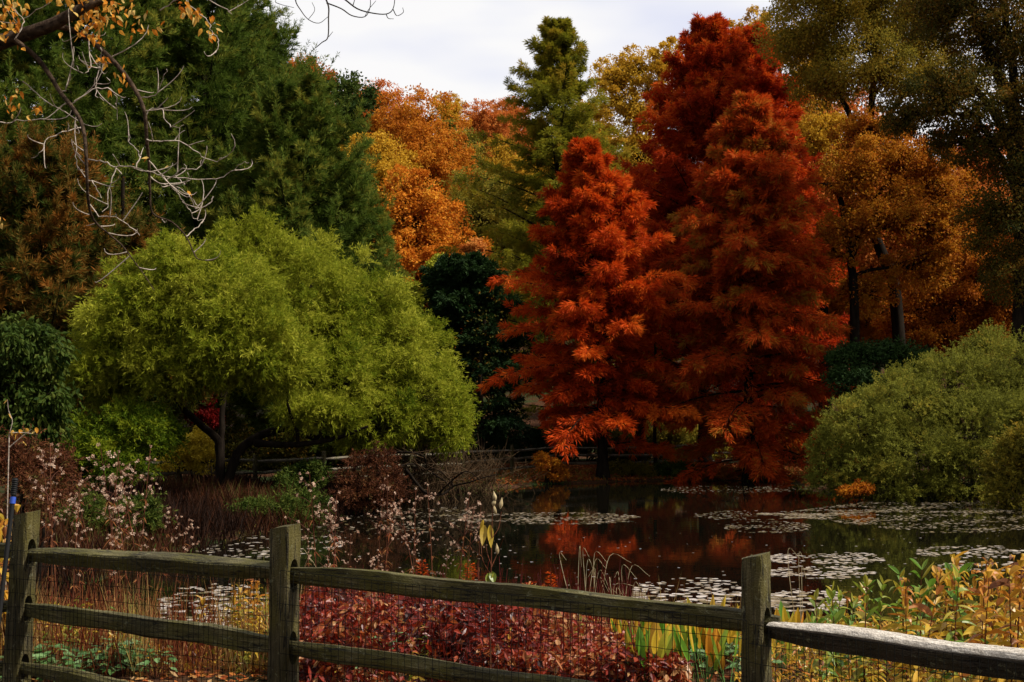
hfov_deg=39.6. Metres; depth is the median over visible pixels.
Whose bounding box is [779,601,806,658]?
pickerelweed
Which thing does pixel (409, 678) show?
loosestrife
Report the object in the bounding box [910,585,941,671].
loosestrife
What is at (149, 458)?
goldenrod
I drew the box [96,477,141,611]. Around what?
goldenrod
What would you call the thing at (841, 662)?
loosestrife
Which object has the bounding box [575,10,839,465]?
cypress tree
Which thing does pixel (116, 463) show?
goldenrod
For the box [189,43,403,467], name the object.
pine tree
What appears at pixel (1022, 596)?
loosestrife
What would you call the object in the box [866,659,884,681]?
loosestrife
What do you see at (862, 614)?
loosestrife
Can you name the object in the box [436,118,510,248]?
forest tree
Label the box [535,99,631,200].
forest tree
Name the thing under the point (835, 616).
loosestrife
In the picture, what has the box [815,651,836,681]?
loosestrife
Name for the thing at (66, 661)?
green plant
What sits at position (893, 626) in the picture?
loosestrife
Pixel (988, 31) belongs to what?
dark oak tree
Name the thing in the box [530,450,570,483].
orange shrub
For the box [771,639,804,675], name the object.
pickerelweed
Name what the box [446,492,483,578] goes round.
goldenrod
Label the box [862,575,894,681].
loosestrife
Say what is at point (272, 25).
pine tree
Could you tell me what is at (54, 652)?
green plant
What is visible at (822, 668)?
loosestrife
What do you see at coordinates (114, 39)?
pine tree
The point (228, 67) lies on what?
pine tree
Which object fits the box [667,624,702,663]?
pickerelweed
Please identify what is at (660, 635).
pickerelweed
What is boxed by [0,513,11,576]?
loosestrife
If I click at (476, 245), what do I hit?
orange sapling
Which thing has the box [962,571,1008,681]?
loosestrife
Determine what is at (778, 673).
mixed undergrowth
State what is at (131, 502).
goldenrod
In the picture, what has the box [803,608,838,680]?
loosestrife
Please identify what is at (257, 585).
loosestrife
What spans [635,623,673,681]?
pickerelweed
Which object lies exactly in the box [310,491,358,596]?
goldenrod
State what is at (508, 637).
loosestrife
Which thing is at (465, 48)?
sky
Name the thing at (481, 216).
forest tree
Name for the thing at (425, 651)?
loosestrife
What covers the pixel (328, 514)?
goldenrod
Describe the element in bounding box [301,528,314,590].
goldenrod
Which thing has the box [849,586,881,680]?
loosestrife
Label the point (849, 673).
loosestrife
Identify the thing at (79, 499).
goldenrod
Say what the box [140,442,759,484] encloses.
split rail fence
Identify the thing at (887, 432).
olive bush
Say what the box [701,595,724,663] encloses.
pickerelweed
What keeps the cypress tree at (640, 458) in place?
on the ground at (532, 418)
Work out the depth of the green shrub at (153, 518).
29.71 m
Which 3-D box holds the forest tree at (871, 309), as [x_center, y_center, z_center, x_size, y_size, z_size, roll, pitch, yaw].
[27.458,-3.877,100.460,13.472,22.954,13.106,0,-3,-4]
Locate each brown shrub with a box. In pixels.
[0,418,95,622]
[325,440,417,514]
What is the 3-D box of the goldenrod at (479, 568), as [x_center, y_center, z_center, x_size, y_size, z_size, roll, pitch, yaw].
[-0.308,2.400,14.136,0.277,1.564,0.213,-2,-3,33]
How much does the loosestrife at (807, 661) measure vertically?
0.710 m
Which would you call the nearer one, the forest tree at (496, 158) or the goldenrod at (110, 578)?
the goldenrod at (110, 578)
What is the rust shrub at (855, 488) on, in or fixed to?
on the ground at (532, 418)
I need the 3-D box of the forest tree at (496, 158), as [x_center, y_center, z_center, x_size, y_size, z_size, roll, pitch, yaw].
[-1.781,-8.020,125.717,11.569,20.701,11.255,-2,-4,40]
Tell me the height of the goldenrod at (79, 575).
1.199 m
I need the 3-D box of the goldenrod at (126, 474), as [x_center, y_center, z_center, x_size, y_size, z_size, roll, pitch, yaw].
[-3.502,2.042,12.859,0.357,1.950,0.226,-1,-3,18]
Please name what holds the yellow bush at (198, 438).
on the ground at (532, 418)
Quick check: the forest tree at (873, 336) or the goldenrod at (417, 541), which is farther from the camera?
the forest tree at (873, 336)
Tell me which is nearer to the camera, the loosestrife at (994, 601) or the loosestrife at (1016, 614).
the loosestrife at (1016, 614)
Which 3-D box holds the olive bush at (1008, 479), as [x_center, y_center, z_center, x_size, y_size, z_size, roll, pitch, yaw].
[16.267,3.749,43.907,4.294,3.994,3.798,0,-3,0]
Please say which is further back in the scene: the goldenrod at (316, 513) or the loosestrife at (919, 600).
the goldenrod at (316, 513)
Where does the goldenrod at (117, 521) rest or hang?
on the ground at (532, 418)
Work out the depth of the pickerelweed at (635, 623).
11.78 m
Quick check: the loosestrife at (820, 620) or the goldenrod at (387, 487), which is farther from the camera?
the goldenrod at (387, 487)
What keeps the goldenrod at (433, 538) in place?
on the ground at (532, 418)
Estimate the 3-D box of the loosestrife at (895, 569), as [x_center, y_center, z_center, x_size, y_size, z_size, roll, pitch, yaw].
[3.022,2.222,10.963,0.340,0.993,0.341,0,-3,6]
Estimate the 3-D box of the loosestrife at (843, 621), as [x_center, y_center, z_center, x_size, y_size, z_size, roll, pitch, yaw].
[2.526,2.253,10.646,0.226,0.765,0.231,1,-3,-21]
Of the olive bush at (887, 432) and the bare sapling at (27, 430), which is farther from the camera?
the olive bush at (887, 432)
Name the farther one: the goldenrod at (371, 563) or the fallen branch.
the fallen branch
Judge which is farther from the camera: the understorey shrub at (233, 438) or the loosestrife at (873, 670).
the understorey shrub at (233, 438)
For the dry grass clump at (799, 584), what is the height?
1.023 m
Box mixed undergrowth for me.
[33,594,1014,681]
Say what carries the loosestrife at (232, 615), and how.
on the ground at (532, 418)
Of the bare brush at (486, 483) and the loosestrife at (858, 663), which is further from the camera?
the bare brush at (486, 483)
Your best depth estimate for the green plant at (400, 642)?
10.85 m
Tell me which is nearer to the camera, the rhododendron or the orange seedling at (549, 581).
the orange seedling at (549, 581)
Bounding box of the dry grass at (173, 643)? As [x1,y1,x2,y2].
[0,552,1012,679]
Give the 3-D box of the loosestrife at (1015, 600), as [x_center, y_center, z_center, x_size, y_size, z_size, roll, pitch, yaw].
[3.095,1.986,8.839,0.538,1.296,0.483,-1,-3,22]
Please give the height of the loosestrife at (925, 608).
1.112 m
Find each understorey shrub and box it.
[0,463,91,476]
[183,406,314,469]
[241,424,403,468]
[334,423,476,464]
[452,413,581,462]
[514,424,657,461]
[595,420,732,459]
[659,423,797,457]
[768,406,868,462]
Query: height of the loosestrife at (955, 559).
1.220 m
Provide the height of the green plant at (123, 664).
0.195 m
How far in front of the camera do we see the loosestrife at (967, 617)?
9.32 m
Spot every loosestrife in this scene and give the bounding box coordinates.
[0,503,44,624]
[0,508,8,644]
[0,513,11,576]
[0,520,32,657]
[180,595,208,667]
[221,585,240,668]
[223,593,250,671]
[229,584,258,672]
[230,595,247,669]
[237,579,264,667]
[237,581,266,665]
[242,598,267,673]
[244,579,267,667]
[405,635,424,680]
[408,640,420,681]
[418,624,433,657]
[503,626,512,646]
[784,661,794,681]
[801,588,842,681]
[802,649,818,681]
[802,653,817,681]
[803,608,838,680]
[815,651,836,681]
[815,656,828,681]
[816,585,849,680]
[817,582,853,681]
[821,597,855,681]
[824,600,841,680]
[831,592,869,681]
[836,591,850,673]
[842,659,851,681]
[844,574,884,681]
[845,596,875,681]
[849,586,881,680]
[850,580,884,665]
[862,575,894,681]
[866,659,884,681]
[866,659,885,681]
[882,577,924,681]
[882,579,915,679]
[887,565,914,631]
[889,586,927,681]
[890,567,950,681]
[893,576,924,676]
[895,664,911,681]
[898,558,933,680]
[898,588,930,681]
[904,578,941,679]
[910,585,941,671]
[916,565,950,669]
[920,666,927,681]
[921,669,942,678]
[926,635,949,681]
[927,572,959,678]
[931,592,953,675]
[935,585,958,670]
[936,551,993,640]
[936,562,975,681]
[940,565,976,676]
[942,562,975,642]
[948,563,972,630]
[948,567,1020,681]
[957,579,1010,681]
[957,582,983,636]
[958,560,1003,680]
[958,672,969,681]
[960,557,993,637]
[962,563,988,636]
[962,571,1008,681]
[965,563,983,636]
[972,562,1012,645]
[972,570,1009,677]
[985,565,1023,681]
[990,566,1011,640]
[991,556,1023,681]
[991,568,1020,645]
[992,565,1023,679]
[993,554,1023,635]
[996,553,1023,681]
[1004,572,1023,681]
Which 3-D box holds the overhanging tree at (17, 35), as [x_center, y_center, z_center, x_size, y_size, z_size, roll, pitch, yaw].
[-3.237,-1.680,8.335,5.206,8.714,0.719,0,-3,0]
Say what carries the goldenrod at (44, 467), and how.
on the ground at (532, 418)
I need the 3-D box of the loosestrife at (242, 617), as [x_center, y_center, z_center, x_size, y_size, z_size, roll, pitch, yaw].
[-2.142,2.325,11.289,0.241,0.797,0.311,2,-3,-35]
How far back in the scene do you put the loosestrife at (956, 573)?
9.65 m
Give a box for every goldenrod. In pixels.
[24,443,81,601]
[35,447,64,632]
[40,482,65,640]
[63,533,85,668]
[65,467,99,632]
[68,492,100,641]
[84,443,128,602]
[95,450,129,603]
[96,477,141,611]
[102,529,117,609]
[109,459,139,610]
[110,507,127,639]
[113,452,144,639]
[131,445,160,600]
[131,521,153,640]
[146,506,184,657]
[169,520,199,642]
[284,472,332,587]
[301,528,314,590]
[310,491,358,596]
[314,503,347,603]
[319,537,342,593]
[337,534,360,603]
[367,477,391,596]
[367,553,387,611]
[373,475,399,569]
[376,491,410,596]
[390,503,413,573]
[402,533,420,600]
[405,488,423,572]
[420,482,439,576]
[437,549,453,606]
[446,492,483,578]
[451,507,484,602]
[467,503,488,608]
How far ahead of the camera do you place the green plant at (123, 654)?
11.46 m
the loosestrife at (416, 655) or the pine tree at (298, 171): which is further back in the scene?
the pine tree at (298, 171)
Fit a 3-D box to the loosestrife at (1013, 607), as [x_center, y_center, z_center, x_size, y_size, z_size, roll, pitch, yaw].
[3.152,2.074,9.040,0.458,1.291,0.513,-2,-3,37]
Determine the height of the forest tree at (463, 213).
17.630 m
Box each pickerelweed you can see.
[610,618,653,634]
[619,620,637,634]
[623,634,662,681]
[626,626,649,681]
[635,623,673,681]
[640,622,663,633]
[645,623,687,654]
[665,624,686,650]
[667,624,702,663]
[673,624,697,680]
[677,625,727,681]
[687,596,738,652]
[690,626,716,677]
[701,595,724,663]
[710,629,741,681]
[715,630,735,659]
[718,629,737,668]
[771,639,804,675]
[773,608,794,664]
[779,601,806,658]
[782,605,802,658]
[806,610,856,654]
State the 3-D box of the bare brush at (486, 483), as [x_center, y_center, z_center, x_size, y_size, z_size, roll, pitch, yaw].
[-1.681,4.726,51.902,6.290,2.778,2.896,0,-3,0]
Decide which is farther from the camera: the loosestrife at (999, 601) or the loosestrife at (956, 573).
the loosestrife at (956, 573)
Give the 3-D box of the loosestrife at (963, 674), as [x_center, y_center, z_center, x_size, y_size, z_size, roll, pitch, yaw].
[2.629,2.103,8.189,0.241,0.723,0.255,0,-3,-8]
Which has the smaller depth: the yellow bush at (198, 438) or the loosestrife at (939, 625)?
the loosestrife at (939, 625)
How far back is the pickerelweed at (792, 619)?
11.31 m
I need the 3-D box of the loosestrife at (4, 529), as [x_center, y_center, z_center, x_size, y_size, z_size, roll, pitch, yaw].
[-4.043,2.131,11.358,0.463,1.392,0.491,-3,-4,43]
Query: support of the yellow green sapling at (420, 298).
on the ground at (532, 418)
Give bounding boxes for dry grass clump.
[559,546,630,623]
[600,565,647,626]
[788,548,808,652]
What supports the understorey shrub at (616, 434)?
on the ground at (532, 418)
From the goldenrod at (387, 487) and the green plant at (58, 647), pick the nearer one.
the green plant at (58, 647)
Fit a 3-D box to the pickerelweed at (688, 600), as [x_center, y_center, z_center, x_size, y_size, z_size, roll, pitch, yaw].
[1.597,2.245,11.063,0.354,0.516,0.403,1,-3,-18]
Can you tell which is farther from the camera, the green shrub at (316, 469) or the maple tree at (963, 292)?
the maple tree at (963, 292)
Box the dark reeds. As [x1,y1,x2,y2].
[0,463,467,605]
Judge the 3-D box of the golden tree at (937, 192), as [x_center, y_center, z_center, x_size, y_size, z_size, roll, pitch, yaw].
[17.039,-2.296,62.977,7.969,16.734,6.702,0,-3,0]
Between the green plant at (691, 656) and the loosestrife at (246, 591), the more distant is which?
the loosestrife at (246, 591)
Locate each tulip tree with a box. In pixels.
[588,36,682,427]
[727,4,847,428]
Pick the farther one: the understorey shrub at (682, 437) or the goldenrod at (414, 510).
the understorey shrub at (682, 437)
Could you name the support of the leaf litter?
on the ground at (532, 418)
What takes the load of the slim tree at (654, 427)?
on the ground at (532, 418)
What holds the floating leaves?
on the pond
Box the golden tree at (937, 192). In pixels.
[809,106,982,470]
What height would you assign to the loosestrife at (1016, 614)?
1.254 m
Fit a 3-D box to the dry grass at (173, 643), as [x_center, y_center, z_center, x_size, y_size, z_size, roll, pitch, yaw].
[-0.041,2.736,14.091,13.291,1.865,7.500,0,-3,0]
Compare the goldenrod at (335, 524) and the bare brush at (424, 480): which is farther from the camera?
the bare brush at (424, 480)
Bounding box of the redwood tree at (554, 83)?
[435,16,675,434]
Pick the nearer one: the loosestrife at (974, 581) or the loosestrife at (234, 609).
the loosestrife at (974, 581)
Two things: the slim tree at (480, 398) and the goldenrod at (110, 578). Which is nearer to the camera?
the goldenrod at (110, 578)
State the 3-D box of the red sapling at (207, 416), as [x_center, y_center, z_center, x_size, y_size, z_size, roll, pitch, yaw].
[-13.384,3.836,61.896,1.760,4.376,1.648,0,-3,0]
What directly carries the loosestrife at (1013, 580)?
on the ground at (532, 418)
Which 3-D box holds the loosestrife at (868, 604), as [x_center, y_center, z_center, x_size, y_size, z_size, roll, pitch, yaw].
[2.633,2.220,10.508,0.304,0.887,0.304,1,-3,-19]
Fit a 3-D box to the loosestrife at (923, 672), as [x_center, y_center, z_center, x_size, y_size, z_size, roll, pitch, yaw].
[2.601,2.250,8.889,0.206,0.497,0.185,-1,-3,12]
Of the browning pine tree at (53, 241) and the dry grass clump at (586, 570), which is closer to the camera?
the dry grass clump at (586, 570)
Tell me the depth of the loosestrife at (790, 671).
8.99 m
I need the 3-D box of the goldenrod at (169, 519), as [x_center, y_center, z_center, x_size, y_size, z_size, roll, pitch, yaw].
[-2.966,2.146,12.220,0.338,1.460,0.296,0,-3,-7]
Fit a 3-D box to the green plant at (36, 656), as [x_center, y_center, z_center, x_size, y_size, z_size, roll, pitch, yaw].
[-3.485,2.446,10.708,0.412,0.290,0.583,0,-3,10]
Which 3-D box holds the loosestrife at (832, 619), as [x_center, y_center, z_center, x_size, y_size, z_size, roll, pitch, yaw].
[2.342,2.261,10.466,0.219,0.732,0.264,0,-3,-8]
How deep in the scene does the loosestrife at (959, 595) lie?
10.71 m
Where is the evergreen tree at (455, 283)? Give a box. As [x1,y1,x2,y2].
[383,250,551,466]
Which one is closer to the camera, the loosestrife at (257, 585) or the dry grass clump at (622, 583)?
the loosestrife at (257, 585)
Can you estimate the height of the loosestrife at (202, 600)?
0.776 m
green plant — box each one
[32,644,84,664]
[32,644,87,681]
[36,641,71,666]
[36,656,84,681]
[40,659,81,666]
[73,650,124,674]
[74,638,143,677]
[88,641,142,671]
[89,638,153,673]
[99,641,138,671]
[113,651,136,676]
[125,656,154,672]
[131,649,176,678]
[383,629,432,656]
[673,644,712,670]
[702,644,737,671]
[724,647,782,673]
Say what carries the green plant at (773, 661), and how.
on the ground at (532, 418)
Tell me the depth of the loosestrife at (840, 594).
10.07 m
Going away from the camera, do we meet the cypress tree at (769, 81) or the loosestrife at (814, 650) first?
the loosestrife at (814, 650)
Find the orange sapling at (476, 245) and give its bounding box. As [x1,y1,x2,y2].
[459,237,487,460]
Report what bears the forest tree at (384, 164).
on the ground at (532, 418)
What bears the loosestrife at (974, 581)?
on the ground at (532, 418)
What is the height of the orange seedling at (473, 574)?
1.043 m
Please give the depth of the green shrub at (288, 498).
36.66 m
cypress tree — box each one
[476,135,716,479]
[549,168,698,460]
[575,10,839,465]
[618,89,856,483]
[670,20,859,455]
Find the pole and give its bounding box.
[0,478,18,625]
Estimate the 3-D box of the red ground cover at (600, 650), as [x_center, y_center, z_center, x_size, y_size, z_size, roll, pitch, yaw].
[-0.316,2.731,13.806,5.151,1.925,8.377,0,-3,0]
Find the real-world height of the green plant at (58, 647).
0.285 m
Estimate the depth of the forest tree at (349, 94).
111.24 m
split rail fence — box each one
[0,510,1023,681]
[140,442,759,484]
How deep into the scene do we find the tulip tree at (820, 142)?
85.76 m
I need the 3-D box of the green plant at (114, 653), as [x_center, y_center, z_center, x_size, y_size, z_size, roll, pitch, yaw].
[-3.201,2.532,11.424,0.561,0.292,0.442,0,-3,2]
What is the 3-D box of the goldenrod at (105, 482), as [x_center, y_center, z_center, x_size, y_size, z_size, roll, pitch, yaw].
[-3.935,2.124,13.841,0.346,2.276,0.623,0,-3,4]
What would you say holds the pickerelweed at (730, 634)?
on the ground at (532, 418)
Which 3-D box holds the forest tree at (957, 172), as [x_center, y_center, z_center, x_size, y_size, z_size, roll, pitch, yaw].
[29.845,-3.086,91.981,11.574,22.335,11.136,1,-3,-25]
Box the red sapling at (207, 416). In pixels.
[183,388,219,470]
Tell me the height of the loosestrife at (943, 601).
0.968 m
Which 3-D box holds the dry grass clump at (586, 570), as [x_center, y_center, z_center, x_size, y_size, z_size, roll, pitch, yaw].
[0.702,2.393,12.975,0.527,1.097,0.637,-2,-3,35]
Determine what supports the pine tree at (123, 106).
on the ground at (532, 418)
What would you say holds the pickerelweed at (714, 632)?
on the ground at (532, 418)
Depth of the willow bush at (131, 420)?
39.27 m
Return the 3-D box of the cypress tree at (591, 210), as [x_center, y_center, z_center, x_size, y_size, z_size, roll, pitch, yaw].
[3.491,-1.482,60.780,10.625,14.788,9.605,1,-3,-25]
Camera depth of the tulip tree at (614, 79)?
95.95 m
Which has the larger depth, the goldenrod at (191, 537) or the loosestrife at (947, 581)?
the goldenrod at (191, 537)
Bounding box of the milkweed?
[479,491,503,667]
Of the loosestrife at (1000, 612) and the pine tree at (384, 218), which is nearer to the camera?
the loosestrife at (1000, 612)
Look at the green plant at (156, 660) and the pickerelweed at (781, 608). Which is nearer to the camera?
the green plant at (156, 660)
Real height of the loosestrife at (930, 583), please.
1.042 m
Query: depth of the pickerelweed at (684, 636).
10.17 m
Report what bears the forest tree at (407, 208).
on the ground at (532, 418)
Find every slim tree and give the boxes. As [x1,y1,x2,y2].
[98,144,146,227]
[448,292,503,469]
[475,316,521,465]
[634,283,685,462]
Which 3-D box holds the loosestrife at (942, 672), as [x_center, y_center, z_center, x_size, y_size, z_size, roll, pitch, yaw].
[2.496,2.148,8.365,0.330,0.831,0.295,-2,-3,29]
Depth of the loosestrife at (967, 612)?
10.71 m
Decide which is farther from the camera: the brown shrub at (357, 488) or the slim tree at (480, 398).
the slim tree at (480, 398)
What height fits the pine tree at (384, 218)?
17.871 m
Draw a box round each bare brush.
[331,425,478,502]
[383,433,551,493]
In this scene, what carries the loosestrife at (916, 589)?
on the ground at (532, 418)
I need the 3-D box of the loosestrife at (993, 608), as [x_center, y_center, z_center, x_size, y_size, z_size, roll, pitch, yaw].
[3.312,2.136,9.946,0.444,1.070,0.399,-2,-3,30]
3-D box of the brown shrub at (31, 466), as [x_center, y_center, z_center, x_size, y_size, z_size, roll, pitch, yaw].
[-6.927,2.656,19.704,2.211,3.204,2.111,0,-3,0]
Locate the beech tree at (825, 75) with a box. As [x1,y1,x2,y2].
[751,0,993,467]
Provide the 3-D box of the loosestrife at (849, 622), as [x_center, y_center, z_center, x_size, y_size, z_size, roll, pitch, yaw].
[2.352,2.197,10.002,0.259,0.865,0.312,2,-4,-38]
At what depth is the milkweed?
9.54 m
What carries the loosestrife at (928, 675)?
on the ground at (532, 418)
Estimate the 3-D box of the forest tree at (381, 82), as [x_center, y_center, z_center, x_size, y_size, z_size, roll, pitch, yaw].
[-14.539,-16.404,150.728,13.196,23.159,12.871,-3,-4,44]
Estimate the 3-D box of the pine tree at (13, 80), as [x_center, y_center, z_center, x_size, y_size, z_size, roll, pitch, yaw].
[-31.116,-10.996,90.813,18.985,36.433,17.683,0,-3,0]
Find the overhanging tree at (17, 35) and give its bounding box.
[0,0,403,289]
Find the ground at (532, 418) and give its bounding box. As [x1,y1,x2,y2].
[0,330,1023,681]
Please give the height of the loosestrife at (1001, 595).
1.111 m
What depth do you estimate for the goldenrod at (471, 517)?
13.29 m
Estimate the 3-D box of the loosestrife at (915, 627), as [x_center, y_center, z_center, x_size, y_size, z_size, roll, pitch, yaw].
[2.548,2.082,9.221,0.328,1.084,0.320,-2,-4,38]
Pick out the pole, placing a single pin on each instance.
(14, 488)
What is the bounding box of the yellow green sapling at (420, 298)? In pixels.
[403,251,444,315]
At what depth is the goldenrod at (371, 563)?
12.43 m
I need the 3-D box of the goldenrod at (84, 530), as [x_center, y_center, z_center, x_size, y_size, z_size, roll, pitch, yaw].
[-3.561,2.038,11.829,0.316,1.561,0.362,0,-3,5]
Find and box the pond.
[45,480,1023,657]
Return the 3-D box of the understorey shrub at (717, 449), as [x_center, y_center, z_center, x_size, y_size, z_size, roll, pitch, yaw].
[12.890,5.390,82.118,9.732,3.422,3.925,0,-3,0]
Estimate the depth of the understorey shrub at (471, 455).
71.33 m
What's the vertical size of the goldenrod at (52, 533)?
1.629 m
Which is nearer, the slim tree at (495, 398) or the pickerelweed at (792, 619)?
the pickerelweed at (792, 619)
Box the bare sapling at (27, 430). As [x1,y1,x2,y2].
[4,400,37,589]
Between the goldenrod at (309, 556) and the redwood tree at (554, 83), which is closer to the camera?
the goldenrod at (309, 556)
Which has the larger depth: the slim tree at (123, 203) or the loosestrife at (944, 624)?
the slim tree at (123, 203)
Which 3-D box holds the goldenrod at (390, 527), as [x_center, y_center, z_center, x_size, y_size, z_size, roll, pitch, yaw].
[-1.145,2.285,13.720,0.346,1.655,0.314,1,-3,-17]
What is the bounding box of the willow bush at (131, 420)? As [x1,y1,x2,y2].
[30,390,191,494]
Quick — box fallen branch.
[367,440,499,495]
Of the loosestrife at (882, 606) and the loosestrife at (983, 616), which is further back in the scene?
the loosestrife at (882, 606)
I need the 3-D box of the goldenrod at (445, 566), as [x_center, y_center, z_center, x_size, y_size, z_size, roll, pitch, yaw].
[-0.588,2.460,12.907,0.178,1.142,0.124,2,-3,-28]
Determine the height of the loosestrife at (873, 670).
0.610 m
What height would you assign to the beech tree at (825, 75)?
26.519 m
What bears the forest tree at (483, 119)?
on the ground at (532, 418)
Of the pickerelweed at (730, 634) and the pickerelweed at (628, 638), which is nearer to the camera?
the pickerelweed at (628, 638)
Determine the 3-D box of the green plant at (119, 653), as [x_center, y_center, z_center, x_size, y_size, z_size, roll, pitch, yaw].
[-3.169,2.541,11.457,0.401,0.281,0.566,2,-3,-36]
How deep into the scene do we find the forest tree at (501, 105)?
159.95 m
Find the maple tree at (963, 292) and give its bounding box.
[870,213,1013,428]
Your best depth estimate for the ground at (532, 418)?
55.90 m
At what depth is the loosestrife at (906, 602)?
9.18 m
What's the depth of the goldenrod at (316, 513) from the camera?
12.76 m
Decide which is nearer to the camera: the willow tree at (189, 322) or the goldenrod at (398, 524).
the goldenrod at (398, 524)
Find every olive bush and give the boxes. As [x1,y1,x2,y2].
[801,317,1023,502]
[971,410,1023,510]
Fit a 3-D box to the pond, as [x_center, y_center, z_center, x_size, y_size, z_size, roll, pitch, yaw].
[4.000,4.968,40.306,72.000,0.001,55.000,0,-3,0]
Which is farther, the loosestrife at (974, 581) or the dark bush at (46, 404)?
the dark bush at (46, 404)
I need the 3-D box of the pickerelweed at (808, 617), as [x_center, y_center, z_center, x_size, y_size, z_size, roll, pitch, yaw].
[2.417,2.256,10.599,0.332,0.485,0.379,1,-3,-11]
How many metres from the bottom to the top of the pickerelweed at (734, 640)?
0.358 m
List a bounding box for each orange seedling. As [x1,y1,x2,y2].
[416,559,428,575]
[462,556,477,605]
[543,568,557,586]
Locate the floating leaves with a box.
[160,483,1023,624]
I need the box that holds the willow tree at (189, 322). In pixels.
[57,202,481,487]
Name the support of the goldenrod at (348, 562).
on the ground at (532, 418)
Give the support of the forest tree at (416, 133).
on the ground at (532, 418)
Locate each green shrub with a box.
[45,484,176,545]
[224,481,334,524]
[265,457,336,494]
[650,459,705,477]
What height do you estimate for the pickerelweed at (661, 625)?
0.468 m
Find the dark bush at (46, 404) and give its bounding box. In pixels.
[0,311,84,504]
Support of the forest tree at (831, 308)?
on the ground at (532, 418)
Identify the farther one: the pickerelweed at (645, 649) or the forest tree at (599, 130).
the forest tree at (599, 130)
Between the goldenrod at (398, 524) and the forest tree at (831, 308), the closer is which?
the goldenrod at (398, 524)
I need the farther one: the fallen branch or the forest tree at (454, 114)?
the forest tree at (454, 114)
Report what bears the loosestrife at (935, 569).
on the ground at (532, 418)
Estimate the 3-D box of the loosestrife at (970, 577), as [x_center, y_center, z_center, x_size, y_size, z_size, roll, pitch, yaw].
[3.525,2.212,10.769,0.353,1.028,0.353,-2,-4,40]
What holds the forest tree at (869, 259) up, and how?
on the ground at (532, 418)
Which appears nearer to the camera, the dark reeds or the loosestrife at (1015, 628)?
the loosestrife at (1015, 628)
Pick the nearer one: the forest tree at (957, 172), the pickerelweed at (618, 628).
the pickerelweed at (618, 628)
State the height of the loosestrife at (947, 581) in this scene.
1.006 m
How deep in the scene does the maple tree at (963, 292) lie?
68.75 m
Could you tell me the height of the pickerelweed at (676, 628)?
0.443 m
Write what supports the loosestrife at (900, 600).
on the ground at (532, 418)
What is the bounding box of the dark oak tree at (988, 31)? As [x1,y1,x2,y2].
[875,0,1023,433]
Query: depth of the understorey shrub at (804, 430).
73.16 m
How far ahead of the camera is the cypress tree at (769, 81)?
73.61 m
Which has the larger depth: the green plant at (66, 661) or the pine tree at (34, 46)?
the pine tree at (34, 46)
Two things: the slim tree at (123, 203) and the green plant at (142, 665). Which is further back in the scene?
the slim tree at (123, 203)
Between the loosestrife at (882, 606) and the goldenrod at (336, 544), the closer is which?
the loosestrife at (882, 606)
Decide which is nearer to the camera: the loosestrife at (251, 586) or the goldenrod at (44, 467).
the loosestrife at (251, 586)
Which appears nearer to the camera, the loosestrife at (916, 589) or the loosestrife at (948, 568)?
the loosestrife at (916, 589)
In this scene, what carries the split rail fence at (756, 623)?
on the ground at (532, 418)
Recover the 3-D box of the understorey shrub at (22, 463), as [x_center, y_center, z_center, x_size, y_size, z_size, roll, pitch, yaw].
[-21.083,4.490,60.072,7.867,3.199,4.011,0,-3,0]
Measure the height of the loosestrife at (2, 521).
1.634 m
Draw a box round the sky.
[6,0,1023,156]
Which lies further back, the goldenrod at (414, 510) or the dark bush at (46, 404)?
the dark bush at (46, 404)
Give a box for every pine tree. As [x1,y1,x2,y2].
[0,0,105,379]
[0,0,127,305]
[0,0,228,402]
[0,109,171,480]
[9,3,200,302]
[34,197,225,474]
[53,0,372,435]
[145,1,337,457]
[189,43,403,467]
[302,133,423,422]
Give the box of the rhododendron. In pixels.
[820,335,943,425]
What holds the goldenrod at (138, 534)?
on the ground at (532, 418)
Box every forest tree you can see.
[287,52,337,79]
[322,68,387,155]
[337,129,423,215]
[353,82,488,197]
[357,77,434,137]
[370,164,493,348]
[395,195,507,385]
[425,164,552,437]
[428,93,474,138]
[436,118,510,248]
[458,98,521,157]
[474,134,541,218]
[489,95,538,170]
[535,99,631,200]
[794,86,927,416]
[798,288,884,410]
[811,274,906,416]
[833,134,964,402]
[893,124,1011,432]
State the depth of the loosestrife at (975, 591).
10.62 m
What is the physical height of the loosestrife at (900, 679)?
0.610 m
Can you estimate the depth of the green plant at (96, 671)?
11.04 m
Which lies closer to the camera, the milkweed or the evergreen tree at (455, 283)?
the milkweed
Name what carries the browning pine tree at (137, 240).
on the ground at (532, 418)
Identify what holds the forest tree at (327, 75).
on the ground at (532, 418)
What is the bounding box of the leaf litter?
[1,461,939,681]
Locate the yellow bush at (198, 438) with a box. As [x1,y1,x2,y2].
[156,425,227,481]
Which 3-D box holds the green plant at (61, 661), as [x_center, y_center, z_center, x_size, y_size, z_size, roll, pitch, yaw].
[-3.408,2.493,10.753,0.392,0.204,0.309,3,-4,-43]
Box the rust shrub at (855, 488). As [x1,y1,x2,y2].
[835,478,876,502]
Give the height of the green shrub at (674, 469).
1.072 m
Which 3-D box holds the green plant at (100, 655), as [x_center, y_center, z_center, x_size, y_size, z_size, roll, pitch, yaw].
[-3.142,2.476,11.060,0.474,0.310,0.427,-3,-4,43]
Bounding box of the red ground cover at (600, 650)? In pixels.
[299,557,695,681]
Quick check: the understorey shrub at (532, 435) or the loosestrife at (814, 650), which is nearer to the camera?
the loosestrife at (814, 650)
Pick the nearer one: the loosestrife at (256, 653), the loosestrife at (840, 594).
the loosestrife at (840, 594)

